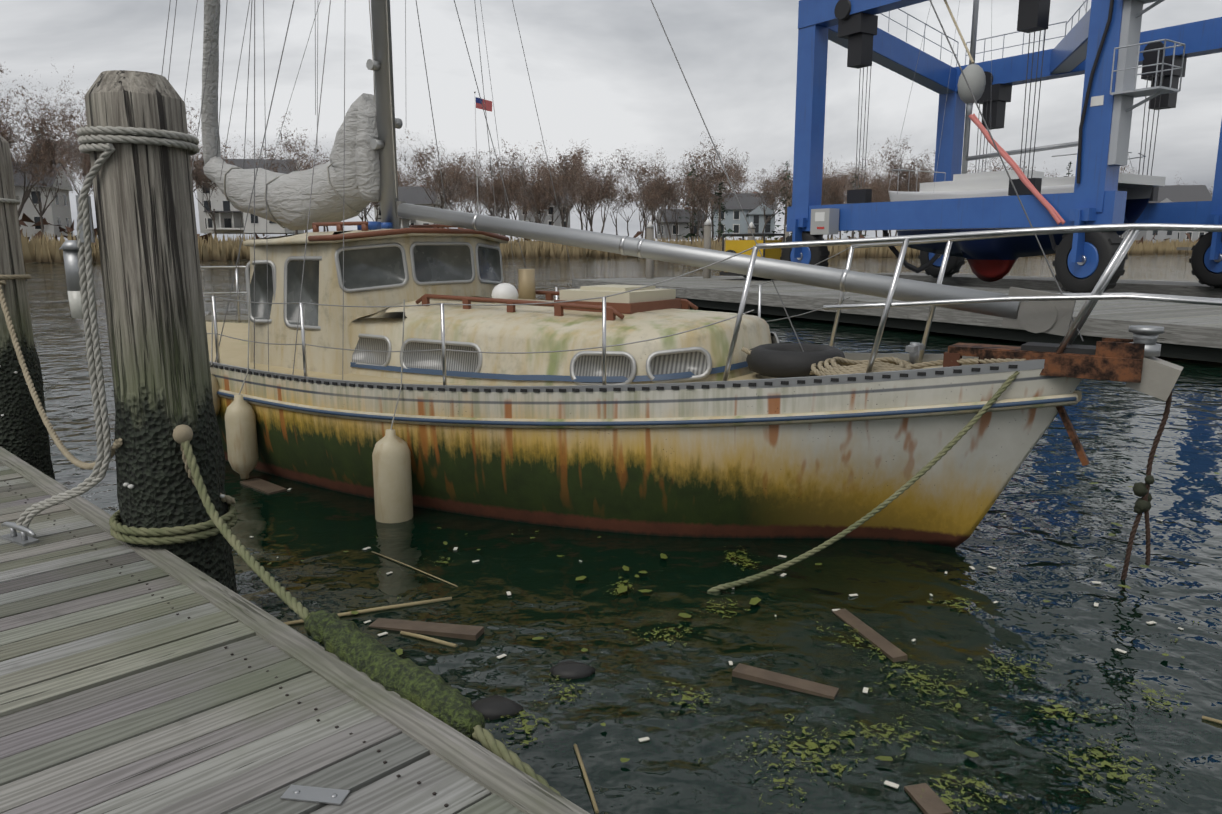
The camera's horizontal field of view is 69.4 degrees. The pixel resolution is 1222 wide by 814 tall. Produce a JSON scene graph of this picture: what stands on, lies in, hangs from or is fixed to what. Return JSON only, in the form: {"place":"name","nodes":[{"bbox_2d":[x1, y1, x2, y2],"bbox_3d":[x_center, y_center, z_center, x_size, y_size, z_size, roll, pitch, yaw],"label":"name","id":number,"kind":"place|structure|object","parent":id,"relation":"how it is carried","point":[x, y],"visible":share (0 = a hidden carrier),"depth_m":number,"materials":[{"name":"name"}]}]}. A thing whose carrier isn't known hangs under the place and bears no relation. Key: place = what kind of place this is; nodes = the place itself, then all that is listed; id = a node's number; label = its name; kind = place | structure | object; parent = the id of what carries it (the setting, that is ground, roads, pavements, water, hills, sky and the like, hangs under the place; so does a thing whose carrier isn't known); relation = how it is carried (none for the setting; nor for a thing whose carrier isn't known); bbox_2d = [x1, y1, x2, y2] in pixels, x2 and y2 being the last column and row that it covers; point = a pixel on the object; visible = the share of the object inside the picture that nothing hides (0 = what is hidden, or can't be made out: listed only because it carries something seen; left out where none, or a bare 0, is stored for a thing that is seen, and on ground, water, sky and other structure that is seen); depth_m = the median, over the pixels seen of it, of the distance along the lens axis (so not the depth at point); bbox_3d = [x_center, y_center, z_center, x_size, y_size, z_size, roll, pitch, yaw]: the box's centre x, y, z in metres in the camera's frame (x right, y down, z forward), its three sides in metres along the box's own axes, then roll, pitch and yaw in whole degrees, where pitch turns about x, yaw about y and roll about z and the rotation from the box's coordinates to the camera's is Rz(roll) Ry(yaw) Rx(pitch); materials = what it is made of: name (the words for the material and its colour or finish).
{"place":"outdoors","nodes":[
{"label":"outdoors","id":0,"kind":"place"},
{"bbox_2d":[12,162,72,236],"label":"house","id":1,"kind":"structure","parent":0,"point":[58,211],"depth_m":107.22,"materials":[{"name":"grey"}]},
{"bbox_2d":[0,72,587,218],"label":"bare bank trees","id":2,"kind":"structure","parent":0,"point":[33,123],"depth_m":101.21,"materials":[{"name":"brown plant"}]},
{"bbox_2d":[243,221,508,374],"bbox_3d":[-1.948,-1.029,7.940,1.426,1.230,2.069,7,13,35],"label":"wheelhouse","id":3,"kind":"object","parent":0,"point":[386,264],"visible":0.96,"depth_m":7.23,"materials":[{"name":"beige paint"}]},
{"bbox_2d":[372,185,446,228],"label":"house","id":4,"kind":"structure","parent":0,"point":[412,195],"depth_m":148.75,"materials":[{"name":"grey"}]},
{"bbox_2d":[0,94,1023,241],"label":"bare trees","id":5,"kind":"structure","parent":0,"point":[569,175],"depth_m":137.00,"materials":[{"name":"brown plant"}]},
{"bbox_2d":[0,126,1025,794],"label":"mooring ropes","id":6,"kind":"object","parent":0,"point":[352,644],"visible":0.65,"depth_m":3.87,"materials":[{"name":"beige fabric"}]},
{"bbox_2d":[65,111,1139,238],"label":"bare trees","id":7,"kind":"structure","parent":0,"point":[838,201],"depth_m":162.70,"materials":[{"name":"brown plant"}]},
{"bbox_2d":[0,64,1212,240],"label":"bare trees","id":8,"kind":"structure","parent":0,"point":[38,157],"depth_m":144.83,"materials":[{"name":"brown plant"}]},
{"bbox_2d":[710,192,776,236],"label":"blue grey house","id":9,"kind":"structure","parent":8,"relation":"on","point":[735,221],"depth_m":163.72,"materials":[{"name":"grey"}]},
{"bbox_2d":[1119,185,1211,242],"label":"grey house","id":10,"kind":"structure","parent":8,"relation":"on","point":[1179,193],"depth_m":194.94,"materials":[{"name":"grey"}]},
{"bbox_2d":[0,107,1212,241],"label":"bare trees","id":11,"kind":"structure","parent":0,"point":[904,180],"depth_m":149.57,"materials":[{"name":"brown plant"}]},
{"bbox_2d":[29,241,1186,262],"bbox_3d":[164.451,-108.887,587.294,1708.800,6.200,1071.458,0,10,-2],"label":"bank ground","id":12,"kind":"structure","parent":0,"point":[509,257],"depth_m":125.86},
{"bbox_2d":[192,158,303,233],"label":"house","id":13,"kind":"structure","parent":12,"relation":"on","point":[228,220],"depth_m":128.05,"materials":[{"name":"grey"}]},
{"bbox_2d":[516,189,572,227],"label":"grey house","id":14,"kind":"structure","parent":12,"relation":"on","point":[548,221],"depth_m":171.21,"materials":[{"name":"grey"}]},
{"bbox_2d":[19,213,1198,244],"bbox_3d":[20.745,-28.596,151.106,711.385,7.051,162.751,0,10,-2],"label":"shore brush","id":15,"kind":"object","parent":12,"relation":"on","point":[25,218],"visible":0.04,"depth_m":108.33,"materials":[{"name":"brown plant"}]},
{"bbox_2d":[21,229,1197,262],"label":"reeds","id":16,"kind":"object","parent":12,"relation":"on","point":[42,249],"visible":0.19,"depth_m":125.31,"materials":[{"name":"brown plant"}]},
{"bbox_2d":[474,91,831,237],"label":"flagpole and utility poles","id":17,"kind":"object","parent":12,"relation":"on","point":[487,104],"visible":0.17,"depth_m":134.39,"materials":[{"name":"white metal"}]},
{"bbox_2d":[654,207,705,239],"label":"house","id":18,"kind":"structure","parent":12,"relation":"on","point":[683,221],"depth_m":153.94,"materials":[{"name":"grey"}]},
{"bbox_2d":[679,161,1073,244],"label":"bare trees","id":19,"kind":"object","parent":12,"relation":"on","point":[720,224],"depth_m":147.00,"materials":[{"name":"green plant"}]},
{"bbox_2d":[22,111,1195,239],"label":"bare trees","id":20,"kind":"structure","parent":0,"point":[767,191],"depth_m":140.33,"materials":[{"name":"brown plant"}]},
{"bbox_2d":[0,0,1221,240],"label":"sky","id":21,"kind":"structure","parent":0,"point":[608,74],"materials":[{"name":"grey"}]},
{"bbox_2d":[161,0,1083,379],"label":"rigging","id":22,"kind":"object","parent":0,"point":[379,64],"visible":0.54,"depth_m":7.56,"materials":[{"name":"grey metal"}]},
{"bbox_2d":[201,0,379,229],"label":"furled sail","id":23,"kind":"object","parent":22,"relation":"attached to","point":[354,183],"visible":0.94,"depth_m":8.28,"materials":[{"name":"white fabric"}]},
{"bbox_2d":[24,254,1221,813],"bbox_3d":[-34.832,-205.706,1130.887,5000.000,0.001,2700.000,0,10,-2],"label":"water","id":24,"kind":"structure","parent":0,"point":[1072,634],"depth_m":4.43,"materials":[{"name":"green liquid"}]},
{"bbox_2d":[0,135,54,479],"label":"pile","id":25,"kind":"object","parent":24,"relation":"in","point":[24,434],"visible":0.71,"depth_m":6.28,"materials":[{"name":"brown wood"}]},
{"bbox_2d":[84,70,236,592],"bbox_3d":[-2.092,0.093,4.167,0.492,3.150,0.481,9,14,41],"label":"pile","id":26,"kind":"object","parent":24,"relation":"in","point":[151,276],"visible":0.67,"depth_m":3.93,"materials":[{"name":"grey wood"}]},
{"bbox_2d":[59,195,94,317],"bbox_3d":[-2.353,-0.660,3.897,0.138,0.530,0.119,-5,12,-26],"label":"piling light","id":27,"kind":"object","parent":26,"relation":"attached to","point":[70,251],"visible":0.6,"depth_m":3.87,"materials":[{"name":"grey metal"}]},
{"bbox_2d":[0,446,589,813],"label":"dock","id":28,"kind":"object","parent":24,"relation":"in","point":[141,680],"visible":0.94,"depth_m":2.65,"materials":[{"name":"grey wood"}]},
{"bbox_2d":[0,521,38,545],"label":"dock cleat","id":29,"kind":"object","parent":28,"relation":"on","point":[21,539],"visible":1,"depth_m":4.13,"materials":[{"name":"silver metal"}]},
{"bbox_2d":[206,320,1082,547],"bbox_3d":[-1.195,0.319,7.646,9.370,2.150,3.040,7,13,35],"label":"boat hull","id":30,"kind":"object","parent":24,"relation":"in","point":[827,480],"visible":0.5,"depth_m":5.41,"materials":[{"name":"white paint"}]},
{"bbox_2d":[206,322,942,385],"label":"boat deck","id":31,"kind":"structure","parent":30,"relation":"on","point":[233,352],"depth_m":7.69,"materials":[{"name":"beige paint"}]},
{"bbox_2d":[348,296,778,385],"bbox_3d":[-0.311,-0.508,6.859,3.212,0.589,1.868,7,13,35],"label":"sailboat coachroof","id":32,"kind":"object","parent":31,"relation":"on","point":[699,355],"visible":0.79,"depth_m":6.03,"materials":[{"name":"beige paint"}]},
{"bbox_2d":[415,269,961,377],"bbox_3d":[0.404,-0.646,6.319,4.103,0.609,1.030,7,13,35],"label":"deck gear","id":33,"kind":"object","parent":32,"relation":"on","point":[782,360],"visible":0.88,"depth_m":6.22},
{"bbox_2d":[200,223,1221,465],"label":"sailboat bow fittings and rails","id":34,"kind":"object","parent":31,"relation":"attached to","point":[1134,363],"visible":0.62,"depth_m":4.82,"materials":[{"name":"silver metal"}]},
{"bbox_2d":[210,292,412,522],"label":"boat fenders","id":35,"kind":"object","parent":34,"relation":"hanging from","point":[392,474],"visible":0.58,"depth_m":5.90,"materials":[{"name":"beige plastic"}]},
{"bbox_2d":[205,315,1081,428],"bbox_3d":[-1.199,-0.462,7.506,9.267,0.620,3.112,7,13,35],"label":"rub rail","id":36,"kind":"object","parent":30,"relation":"attached to","point":[1074,398],"visible":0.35,"depth_m":5.24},
{"bbox_2d":[240,452,1221,813],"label":"floating debris","id":37,"kind":"object","parent":24,"relation":"on","point":[926,798],"visible":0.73,"depth_m":3.69,"materials":[{"name":"brown"}]},
{"bbox_2d":[572,272,1221,362],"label":"dock","id":38,"kind":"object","parent":24,"relation":"on","point":[1192,331],"depth_m":19.37,"materials":[{"name":"grey wood"}]},
{"bbox_2d":[720,233,784,279],"bbox_3d":[5.159,-5.341,31.386,1.692,1.612,1.950,-10,14,-43],"label":"yellow yard pump","id":39,"kind":"object","parent":38,"relation":"on","point":[735,246],"visible":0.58,"depth_m":30.83,"materials":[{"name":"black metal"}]},
{"bbox_2d":[780,0,1221,292],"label":"travel lift","id":40,"kind":"object","parent":38,"relation":"on","point":[1107,48],"visible":0.83,"depth_m":26.07,"materials":[{"name":"blue paint"}]},
{"bbox_2d":[888,0,1165,281],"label":"boat","id":41,"kind":"object","parent":40,"relation":"on","point":[992,260],"visible":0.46,"depth_m":27.24,"materials":[{"name":"paint"}]},
{"bbox_2d":[646,219,1191,278],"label":"pilings","id":42,"kind":"object","parent":24,"relation":"in","point":[650,236],"visible":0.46,"depth_m":32.58,"materials":[{"name":"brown wood"}]},
{"bbox_2d":[396,201,1075,335],"bbox_3d":[0.287,-1.101,6.319,5.502,0.870,0.100,7,13,35],"label":"sailboat forward boom","id":43,"kind":"object","parent":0,"point":[1052,317],"visible":0.81,"depth_m":5.71,"materials":[{"name":"silver metal"}]},
{"bbox_2d":[1121,391,1171,579],"bbox_3d":[2.876,0.565,4.795,0.114,1.405,0.176,-9,14,-41],"label":"bow anchor line","id":44,"kind":"object","parent":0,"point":[1143,503],"visible":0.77,"depth_m":4.75,"materials":[{"name":"brown"}]}
]}

